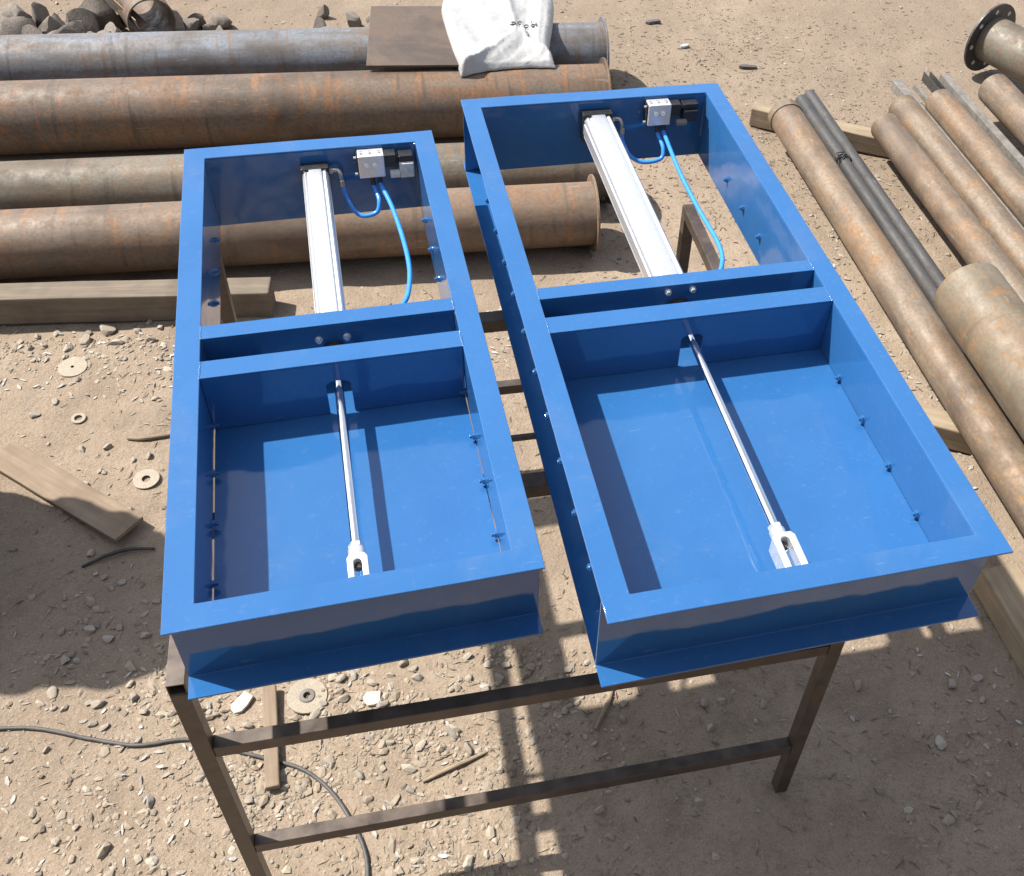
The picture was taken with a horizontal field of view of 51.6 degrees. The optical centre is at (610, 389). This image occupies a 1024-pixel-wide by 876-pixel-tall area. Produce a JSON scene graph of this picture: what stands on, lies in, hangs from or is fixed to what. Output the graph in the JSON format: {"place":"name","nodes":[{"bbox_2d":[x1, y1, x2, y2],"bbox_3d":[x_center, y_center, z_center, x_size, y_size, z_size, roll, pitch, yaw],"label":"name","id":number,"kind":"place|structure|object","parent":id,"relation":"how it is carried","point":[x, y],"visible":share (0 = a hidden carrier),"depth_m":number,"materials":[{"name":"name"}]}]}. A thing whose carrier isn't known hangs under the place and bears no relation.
{"place":"outdoors","nodes":[
{"label":"outdoors","id":0,"kind":"place"},
{"bbox_2d":[0,0,1023,875],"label":"ground","id":1,"kind":"structure","parent":0,"point":[834,800],"depth_m":3.30,"materials":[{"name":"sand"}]},
{"bbox_2d":[0,2,25,17],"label":"rubble block","id":2,"kind":"object","parent":1,"relation":"on","point":[6,13],"depth_m":5.95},
{"bbox_2d":[0,7,32,18],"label":"rubble block","id":3,"kind":"object","parent":2,"relation":"on","point":[17,12],"depth_m":5.96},
{"bbox_2d":[1,16,34,34],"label":"rubble block","id":4,"kind":"object","parent":1,"relation":"on","point":[12,25],"depth_m":5.75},
{"bbox_2d":[22,24,42,34],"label":"rubble block","id":5,"kind":"object","parent":1,"relation":"on","point":[29,29],"depth_m":5.78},
{"bbox_2d":[28,411,40,417],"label":"stone","id":6,"kind":"object","parent":1,"relation":"on","point":[32,414],"visible":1,"depth_m":3.94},
{"bbox_2d":[31,2,48,26],"bbox_3d":[-3.308,-2.153,6.087,0.094,0.198,0.110,-4,45,-9],"label":"rubble block","id":7,"kind":"object","parent":1,"relation":"on","point":[40,13],"depth_m":6.04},
{"bbox_2d":[37,15,61,33],"bbox_3d":[-3.124,-1.994,5.911,0.157,0.253,0.177,27,48,21],"label":"rubble block","id":8,"kind":"object","parent":1,"relation":"on","point":[49,23],"depth_m":5.81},
{"bbox_2d":[50,13,64,26],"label":"rubble block","id":9,"kind":"object","parent":8,"relation":"on","point":[55,16],"depth_m":5.88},
{"bbox_2d":[46,685,56,698],"bbox_3d":[-1.679,0.908,3.155,0.031,0.011,0.046,-14,54,-2],"label":"stone","id":10,"kind":"object","parent":1,"relation":"on","point":[51,692],"visible":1,"depth_m":3.15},
{"bbox_2d":[47,28,75,33],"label":"rubble block","id":11,"kind":"object","parent":1,"relation":"on","point":[63,31],"depth_m":5.75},
{"bbox_2d":[60,655,69,664],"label":"stone","id":12,"kind":"object","parent":1,"relation":"on","point":[64,659],"visible":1,"depth_m":3.23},
{"bbox_2d":[63,344,72,351],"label":"stone","id":13,"kind":"object","parent":1,"relation":"on","point":[68,347],"visible":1,"depth_m":4.22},
{"bbox_2d":[0,441,143,541],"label":"plank","id":14,"kind":"object","parent":1,"relation":"on","point":[73,496],"visible":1,"depth_m":3.65,"materials":[{"name":"wood"}]},
{"bbox_2d":[58,357,86,376],"bbox_3d":[-2.122,-0.091,4.144,0.109,0.007,0.109,29,51,19],"label":"grinding disc","id":15,"kind":"object","parent":1,"relation":"on","point":[79,364],"visible":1,"depth_m":4.14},
{"bbox_2d":[59,20,87,32],"bbox_3d":[-3.047,-1.996,5.928,0.215,0.209,0.184,-12,47,-16],"label":"rubble block","id":16,"kind":"object","parent":1,"relation":"on","point":[77,26],"depth_m":5.86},
{"bbox_2d":[71,413,85,423],"bbox_3d":[-2.002,0.106,3.953,0.052,0.005,0.052,6,47,-2],"label":"steel washer","id":17,"kind":"object","parent":1,"relation":"on","point":[79,421],"visible":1,"depth_m":3.95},
{"bbox_2d":[65,8,101,32],"bbox_3d":[-3.012,-2.074,6.019,0.170,0.259,0.194,-11,46,-15],"label":"rubble block","id":18,"kind":"object","parent":1,"relation":"on","point":[89,19],"depth_m":5.94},
{"bbox_2d":[79,334,90,344],"bbox_3d":[-2.129,-0.201,4.258,0.042,0.024,0.054,-13,59,-10],"label":"stone","id":19,"kind":"object","parent":1,"relation":"on","point":[85,339],"visible":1,"depth_m":4.25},
{"bbox_2d":[84,625,94,632],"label":"stone","id":20,"kind":"object","parent":1,"relation":"on","point":[89,629],"visible":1,"depth_m":3.31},
{"bbox_2d":[85,596,95,606],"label":"stone","id":21,"kind":"object","parent":1,"relation":"on","point":[90,601],"visible":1,"depth_m":3.38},
{"bbox_2d":[87,719,96,727],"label":"stone","id":22,"kind":"object","parent":1,"relation":"on","point":[92,723],"visible":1,"depth_m":3.08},
{"bbox_2d":[90,700,104,708],"bbox_3d":[-1.529,0.935,3.136,0.041,0.025,0.029,-18,49,-22],"label":"stone","id":23,"kind":"object","parent":1,"relation":"on","point":[95,704],"visible":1,"depth_m":3.13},
{"bbox_2d":[78,0,123,29],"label":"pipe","id":24,"kind":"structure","parent":1,"relation":"on","point":[104,11],"depth_m":6.03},
{"bbox_2d":[109,0,148,28],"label":"angle iron","id":25,"kind":"object","parent":24,"relation":"on","point":[137,20],"visible":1,"depth_m":5.92,"materials":[{"name":"orange metal"}]},
{"bbox_2d":[99,723,108,730],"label":"stone","id":26,"kind":"object","parent":1,"relation":"on","point":[103,727],"visible":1,"depth_m":3.08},
{"bbox_2d":[99,324,115,335],"bbox_3d":[-2.061,-0.247,4.306,0.057,0.034,0.062,-25,54,-39],"label":"stone","id":27,"kind":"object","parent":1,"relation":"on","point":[107,329],"visible":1,"depth_m":4.29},
{"bbox_2d":[102,635,113,642],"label":"stone","id":28,"kind":"object","parent":1,"relation":"on","point":[107,638],"visible":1,"depth_m":3.29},
{"bbox_2d":[104,22,117,31],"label":"rubble block","id":29,"kind":"object","parent":1,"relation":"on","point":[110,25],"depth_m":5.88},
{"bbox_2d":[110,339,124,344],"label":"stone","id":30,"kind":"object","parent":1,"relation":"on","point":[116,342],"visible":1,"depth_m":4.25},
{"bbox_2d":[81,547,154,567],"bbox_3d":[-1.651,0.551,3.523,0.231,0.018,0.033,-13,47,-17],"label":"bent wire","id":31,"kind":"object","parent":1,"relation":"on","point":[112,553],"visible":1,"depth_m":3.52,"materials":[{"name":"metal"}]},
{"bbox_2d":[130,692,138,702],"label":"stone","id":32,"kind":"object","parent":1,"relation":"on","point":[134,696],"visible":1,"depth_m":3.15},
{"bbox_2d":[0,277,275,323],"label":"timber beam","id":33,"kind":"structure","parent":1,"relation":"on","point":[88,301],"depth_m":4.28,"materials":[{"name":"wood"}]},
{"bbox_2d":[114,0,175,31],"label":"steel pipe","id":34,"kind":"object","parent":1,"relation":"on","point":[157,15],"visible":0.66,"depth_m":6.11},
{"bbox_2d":[140,632,150,637],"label":"stone","id":35,"kind":"object","parent":1,"relation":"on","point":[145,634],"visible":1,"depth_m":3.31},
{"bbox_2d":[133,469,159,488],"bbox_3d":[-1.663,0.318,3.762,0.092,0.007,0.092,-20,51,-21],"label":"grinding disc","id":36,"kind":"object","parent":1,"relation":"on","point":[139,483],"visible":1,"depth_m":3.76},
{"bbox_2d":[127,433,169,440],"bbox_3d":[-1.690,0.171,3.911,0.210,0.022,0.031,-8,46,-12],"label":"stick","id":37,"kind":"object","parent":1,"relation":"on","point":[156,436],"visible":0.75,"depth_m":3.90,"materials":[{"name":"brown wood"}]},
{"bbox_2d":[146,794,153,807],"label":"stone","id":38,"kind":"object","parent":1,"relation":"on","point":[150,801],"visible":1,"depth_m":2.93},
{"bbox_2d":[0,726,369,875],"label":"power cable","id":39,"kind":"object","parent":1,"relation":"on","point":[327,787],"visible":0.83,"depth_m":3.04,"materials":[{"name":"rubber"}]},
{"bbox_2d":[183,13,203,30],"bbox_3d":[-2.453,-2.150,6.188,0.140,0.105,0.088,-30,54,-31],"label":"rubble block","id":40,"kind":"object","parent":1,"relation":"on","point":[191,24],"depth_m":6.15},
{"bbox_2d":[187,13,205,26],"bbox_3d":[-2.449,-2.176,6.212,0.116,0.069,0.139,-5,2,-13],"label":"rubble block","id":41,"kind":"object","parent":1,"relation":"on","point":[200,17],"depth_m":6.16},
{"bbox_2d":[194,775,205,781],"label":"stone","id":42,"kind":"object","parent":1,"relation":"on","point":[199,778],"visible":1,"depth_m":2.98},
{"bbox_2d":[202,20,217,30],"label":"rubble block","id":43,"kind":"object","parent":1,"relation":"on","point":[210,25],"depth_m":6.16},
{"bbox_2d":[208,12,231,29],"bbox_3d":[-2.308,-2.178,6.213,0.126,0.110,0.160,-22,9,-20],"label":"rubble block","id":44,"kind":"object","parent":1,"relation":"on","point":[220,19],"depth_m":6.15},
{"bbox_2d":[231,691,253,714],"bbox_3d":[-1.111,0.942,3.162,0.047,0.008,0.073,22,50,22],"label":"tile shard","id":45,"kind":"object","parent":1,"relation":"on","point":[241,702],"visible":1,"depth_m":3.16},
{"bbox_2d":[243,721,253,728],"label":"stone","id":46,"kind":"object","parent":1,"relation":"on","point":[247,724],"visible":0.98,"depth_m":3.10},
{"bbox_2d":[244,794,253,802],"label":"stone","id":47,"kind":"object","parent":1,"relation":"on","point":[249,798],"visible":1,"depth_m":2.95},
{"bbox_2d":[262,684,279,790],"bbox_3d":[-0.995,1.011,3.077,0.043,0.024,0.330,-8,46,-13],"label":"wooden batten","id":48,"kind":"object","parent":1,"relation":"on","point":[271,755],"visible":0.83,"depth_m":3.04,"materials":[{"name":"brown wood"}]},
{"bbox_2d":[290,714,301,720],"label":"stone","id":49,"kind":"object","parent":1,"relation":"on","point":[295,717],"visible":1,"depth_m":3.13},
{"bbox_2d":[295,785,302,793],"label":"stone","id":50,"kind":"object","parent":1,"relation":"on","point":[299,789],"visible":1,"depth_m":2.98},
{"bbox_2d":[0,174,600,279],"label":"steel pipe","id":51,"kind":"object","parent":1,"relation":"on","point":[79,240],"visible":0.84,"depth_m":4.43,"materials":[{"name":"metal"}]},
{"bbox_2d":[0,16,609,80],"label":"steel pipe","id":52,"kind":"object","parent":1,"relation":"on","point":[102,55],"visible":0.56,"depth_m":5.43,"materials":[{"name":"metal"}]},
{"bbox_2d":[366,6,458,67],"bbox_3d":[-1.038,-1.865,5.526,0.460,0.014,0.720,-3,43,-8],"label":"steel plate","id":53,"kind":"object","parent":52,"relation":"on","point":[407,36],"visible":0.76,"depth_m":5.48,"materials":[{"name":"metal"}]},
{"bbox_2d":[441,0,555,76],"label":"sack","id":54,"kind":"object","parent":52,"relation":"on","point":[488,35],"visible":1,"depth_m":5.47,"materials":[{"name":"white"}]},
{"bbox_2d":[0,57,611,154],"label":"steel pipe","id":55,"kind":"object","parent":1,"relation":"on","point":[99,114],"visible":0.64,"depth_m":5.12,"materials":[{"name":"metal"}]},
{"bbox_2d":[0,143,611,209],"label":"steel pipe","id":56,"kind":"object","parent":1,"relation":"on","point":[24,184],"visible":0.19,"depth_m":4.59,"materials":[{"name":"metal"}]},
{"bbox_2d":[287,679,327,713],"bbox_3d":[-0.919,0.925,3.181,0.120,0.009,0.120,28,45,20],"label":"grinding disc","id":57,"kind":"object","parent":1,"relation":"on","point":[297,702],"visible":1,"depth_m":3.18,"materials":[{"name":"beige stone"}]},
{"bbox_2d":[309,710,320,719],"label":"stone","id":58,"kind":"object","parent":1,"relation":"on","point":[314,714],"visible":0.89,"depth_m":3.14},
{"bbox_2d":[312,17,325,27],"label":"rubble block","id":59,"kind":"object","parent":1,"relation":"on","point":[319,22],"depth_m":6.17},
{"bbox_2d":[317,5,328,18],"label":"rubble block","id":60,"kind":"object","parent":1,"relation":"on","point":[323,11],"depth_m":6.37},
{"bbox_2d":[324,755,334,764],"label":"stone","id":61,"kind":"object","parent":1,"relation":"on","point":[329,759],"visible":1,"depth_m":3.04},
{"bbox_2d":[334,688,343,694],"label":"stone","id":62,"kind":"object","parent":1,"relation":"on","point":[339,691],"visible":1,"depth_m":3.20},
{"bbox_2d":[335,674,346,682],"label":"stone","id":63,"kind":"object","parent":1,"relation":"on","point":[340,678],"visible":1,"depth_m":3.23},
{"bbox_2d":[338,694,349,702],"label":"stone","id":64,"kind":"object","parent":1,"relation":"on","point":[343,698],"visible":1,"depth_m":3.18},
{"bbox_2d":[345,11,361,26],"bbox_3d":[-1.546,-2.219,6.339,0.093,0.119,0.090,5,44,0],"label":"rubble block","id":65,"kind":"object","parent":1,"relation":"on","point":[353,19],"depth_m":6.29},
{"bbox_2d":[350,670,356,679],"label":"stone","id":66,"kind":"object","parent":1,"relation":"on","point":[353,674],"visible":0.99,"depth_m":3.24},
{"bbox_2d":[355,770,363,778],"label":"stone","id":67,"kind":"object","parent":1,"relation":"on","point":[360,774],"visible":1,"depth_m":3.02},
{"bbox_2d":[363,691,380,706],"bbox_3d":[-0.722,0.934,3.184,0.056,0.008,0.048,-8,47,-12],"label":"tile shard","id":68,"kind":"object","parent":1,"relation":"on","point":[372,698],"visible":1,"depth_m":3.18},
{"bbox_2d":[367,678,377,685],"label":"stone","id":69,"kind":"object","parent":1,"relation":"on","point":[371,681],"visible":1,"depth_m":3.22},
{"bbox_2d":[376,701,388,707],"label":"stone","id":70,"kind":"object","parent":1,"relation":"on","point":[380,704],"visible":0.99,"depth_m":3.17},
{"bbox_2d":[378,740,386,748],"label":"stone","id":71,"kind":"object","parent":1,"relation":"on","point":[382,744],"visible":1,"depth_m":3.08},
{"bbox_2d":[406,785,413,792],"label":"stone","id":72,"kind":"object","parent":1,"relation":"on","point":[409,789],"visible":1,"depth_m":3.00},
{"bbox_2d":[412,673,422,680],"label":"stone","id":73,"kind":"object","parent":1,"relation":"on","point":[417,677],"visible":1,"depth_m":3.24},
{"bbox_2d":[415,739,425,750],"bbox_3d":[-0.559,1.044,3.090,0.042,0.012,0.030,-34,42,-29],"label":"stone","id":74,"kind":"object","parent":1,"relation":"on","point":[420,745],"visible":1,"depth_m":3.08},
{"bbox_2d":[446,726,458,738],"bbox_3d":[-0.469,1.017,3.126,0.032,0.019,0.049,-14,47,-19],"label":"stone","id":75,"kind":"object","parent":1,"relation":"on","point":[452,733],"visible":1,"depth_m":3.12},
{"bbox_2d":[422,751,486,782],"bbox_3d":[-0.452,1.092,3.052,0.198,0.016,0.013,-19,49,-22],"label":"stick","id":76,"kind":"object","parent":1,"relation":"on","point":[457,764],"visible":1,"depth_m":3.05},
{"bbox_2d":[464,742,472,754],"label":"stone","id":77,"kind":"object","parent":1,"relation":"on","point":[468,748],"visible":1,"depth_m":3.09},
{"bbox_2d":[479,684,488,690],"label":"stone","id":78,"kind":"object","parent":1,"relation":"on","point":[484,687],"visible":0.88,"depth_m":3.23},
{"bbox_2d":[495,673,503,683],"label":"stone","id":79,"kind":"object","parent":1,"relation":"on","point":[499,677],"visible":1,"depth_m":3.26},
{"bbox_2d":[497,764,503,773],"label":"stone","id":80,"kind":"object","parent":1,"relation":"on","point":[500,769],"visible":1,"depth_m":3.05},
{"bbox_2d":[165,204,844,875],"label":"work bench","id":81,"kind":"object","parent":1,"relation":"on","point":[209,748],"visible":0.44,"depth_m":2.60,"materials":[{"name":"metal"}]},
{"bbox_2d":[160,130,544,699],"bbox_3d":[-0.676,-0.088,2.585,0.700,0.232,1.631,-8,46,-13],"label":"slide gate","id":82,"kind":"object","parent":81,"relation":"on","point":[346,490],"visible":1,"depth_m":2.37,"materials":[{"name":"blue metal"}]},
{"bbox_2d":[460,83,1012,687],"bbox_3d":[0.166,-0.207,2.780,0.845,0.232,1.945,-7,45,-12],"label":"slide gate","id":83,"kind":"object","parent":81,"relation":"on","point":[746,463],"visible":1,"depth_m":2.52,"materials":[{"name":"blue metal"}]},
{"bbox_2d":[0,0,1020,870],"bbox_3d":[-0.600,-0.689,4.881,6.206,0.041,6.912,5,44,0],"label":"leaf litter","id":84,"kind":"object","parent":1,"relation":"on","point":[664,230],"visible":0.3,"depth_m":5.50,"materials":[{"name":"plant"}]},
{"bbox_2d":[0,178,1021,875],"bbox_3d":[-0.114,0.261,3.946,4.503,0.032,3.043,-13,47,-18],"label":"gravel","id":85,"kind":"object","parent":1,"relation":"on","point":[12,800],"visible":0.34,"depth_m":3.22,"materials":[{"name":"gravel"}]},
{"bbox_2d":[0,0,1023,875],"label":"straw litter","id":86,"kind":"object","parent":1,"relation":"on","point":[562,574],"visible":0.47,"depth_m":3.23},
{"bbox_2d":[594,805,604,814],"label":"stone","id":87,"kind":"object","parent":1,"relation":"on","point":[599,810],"visible":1,"depth_m":2.99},
{"bbox_2d":[594,691,613,729],"bbox_3d":[-0.015,0.967,3.230,0.019,0.021,0.176,16,45,11],"label":"stick","id":88,"kind":"object","parent":1,"relation":"on","point":[605,707],"visible":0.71,"depth_m":3.22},
{"bbox_2d":[646,19,660,23],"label":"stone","id":89,"kind":"object","parent":1,"relation":"on","point":[652,21],"visible":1,"depth_m":6.59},
{"bbox_2d":[694,797,703,805],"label":"stone","id":90,"kind":"object","parent":1,"relation":"on","point":[698,801],"visible":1,"depth_m":3.04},
{"bbox_2d":[701,698,708,707],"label":"stone","id":91,"kind":"object","parent":1,"relation":"on","point":[704,702],"visible":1,"depth_m":3.25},
{"bbox_2d":[706,723,713,731],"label":"stone","id":92,"kind":"object","parent":1,"relation":"on","point":[710,727],"visible":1,"depth_m":3.19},
{"bbox_2d":[739,64,756,68],"bbox_3d":[0.819,-1.928,6.269,0.111,0.014,0.034,2,43,-5],"label":"bark piece","id":93,"kind":"object","parent":1,"relation":"on","point":[744,66],"visible":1,"depth_m":6.26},
{"bbox_2d":[749,101,888,157],"bbox_3d":[1.340,-1.355,5.658,1.203,0.108,0.099,17,45,12],"label":"timber sleeper","id":94,"kind":"object","parent":1,"relation":"on","point":[861,139],"visible":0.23,"depth_m":5.64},
{"bbox_2d":[804,89,945,287],"bbox_3d":[1.429,-0.542,4.710,0.065,0.065,3.139,33,28,-39],"label":"scaffold pipe","id":95,"kind":"object","parent":94,"relation":"on","point":[929,265],"visible":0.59,"depth_m":5.08,"materials":[{"name":"metal"}]},
{"bbox_2d":[912,83,928,102],"bbox_3d":[1.771,-1.644,5.895,0.050,0.030,0.260,-6,45,-11],"label":"angle iron","id":96,"kind":"object","parent":94,"relation":"on","point":[922,94],"visible":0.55,"depth_m":5.93,"materials":[{"name":"grey metal"}]},
{"bbox_2d":[871,113,1023,301],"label":"steel pipe","id":97,"kind":"object","parent":94,"relation":"on","point":[966,233],"visible":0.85,"depth_m":4.95,"materials":[{"name":"metal"}]},
{"bbox_2d":[889,95,1023,276],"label":"steel pipe","id":98,"kind":"object","parent":94,"relation":"on","point":[999,223],"visible":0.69,"depth_m":5.07,"materials":[{"name":"metal"}]},
{"bbox_2d":[891,79,1023,229],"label":"steel bar","id":99,"kind":"object","parent":94,"relation":"on","point":[899,87],"visible":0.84,"depth_m":5.69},
{"bbox_2d":[925,89,1023,226],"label":"steel pipe","id":100,"kind":"object","parent":94,"relation":"on","point":[997,169],"visible":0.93,"depth_m":5.31,"materials":[{"name":"metal"}]},
{"bbox_2d":[854,679,862,690],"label":"stone","id":101,"kind":"object","parent":1,"relation":"on","point":[858,684],"visible":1,"depth_m":3.32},
{"bbox_2d":[874,786,884,794],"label":"stone","id":102,"kind":"object","parent":1,"relation":"on","point":[879,790],"visible":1,"depth_m":3.08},
{"bbox_2d":[921,72,938,92],"bbox_3d":[2.104,-0.838,5.079,0.028,0.055,2.800,-6,45,-11],"label":"angle iron","id":103,"kind":"object","parent":1,"relation":"on","point":[929,83],"visible":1,"depth_m":5.98,"materials":[{"name":"metal"}]},
{"bbox_2d":[929,71,945,88],"bbox_3d":[2.144,-0.842,5.086,0.028,0.055,2.800,-6,45,-11],"label":"angle iron","id":104,"kind":"object","parent":1,"relation":"on","point":[936,81],"visible":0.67,"depth_m":5.98,"materials":[{"name":"metal"}]},
{"bbox_2d":[935,735,946,749],"bbox_3d":[1.008,1.075,3.208,0.035,0.014,0.051,13,33,7],"label":"stone","id":105,"kind":"object","parent":1,"relation":"on","point":[941,743],"visible":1,"depth_m":3.20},
{"bbox_2d":[920,404,972,454],"bbox_3d":[1.573,0.231,4.052,0.963,0.109,0.108,16,45,11],"label":"timber sleeper","id":106,"kind":"object","parent":1,"relation":"on","point":[944,425],"visible":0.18,"depth_m":4.07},
{"bbox_2d":[768,99,1023,535],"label":"steel pipe","id":107,"kind":"object","parent":106,"relation":"on","point":[991,437],"visible":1,"depth_m":4.29,"materials":[{"name":"metal"}]},
{"bbox_2d":[934,262,1023,440],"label":"steel pipe","id":108,"kind":"object","parent":107,"relation":"on","point":[979,307],"visible":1,"depth_m":3.87,"materials":[{"name":"metal"}]},
{"bbox_2d":[795,94,1023,442],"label":"scaffold pipe","id":109,"kind":"object","parent":106,"relation":"on","point":[909,259],"visible":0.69,"depth_m":4.99,"materials":[{"name":"metal"}]},
{"bbox_2d":[978,74,1023,147],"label":"steel pipe","id":110,"kind":"object","parent":106,"relation":"on","point":[1001,97],"visible":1,"depth_m":5.66,"materials":[{"name":"metal"}]},
{"bbox_2d":[942,814,955,825],"bbox_3d":[0.978,1.242,3.039,0.043,0.016,0.031,-15,38,1],"label":"stone","id":111,"kind":"object","parent":1,"relation":"on","point":[948,820],"visible":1,"depth_m":3.03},
{"bbox_2d":[948,679,956,688],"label":"stone","id":112,"kind":"object","parent":1,"relation":"on","point":[952,683],"visible":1,"depth_m":3.34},
{"bbox_2d":[971,674,982,682],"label":"stone","id":113,"kind":"object","parent":1,"relation":"on","point":[977,678],"visible":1,"depth_m":3.37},
{"bbox_2d":[939,73,1023,174],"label":"angle iron","id":114,"kind":"object","parent":1,"relation":"on","point":[1013,154],"visible":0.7,"depth_m":5.66,"materials":[{"name":"grey metal"}]},
{"bbox_2d":[964,3,1023,83],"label":"flanged pipe","id":115,"kind":"object","parent":1,"relation":"on","point":[996,39],"visible":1,"depth_m":6.12,"materials":[{"name":"brown metal"}]},
{"bbox_2d":[973,564,1023,676],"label":"timber baulk","id":116,"kind":"object","parent":1,"relation":"on","point":[999,591],"visible":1,"depth_m":3.49,"materials":[{"name":"wood"}]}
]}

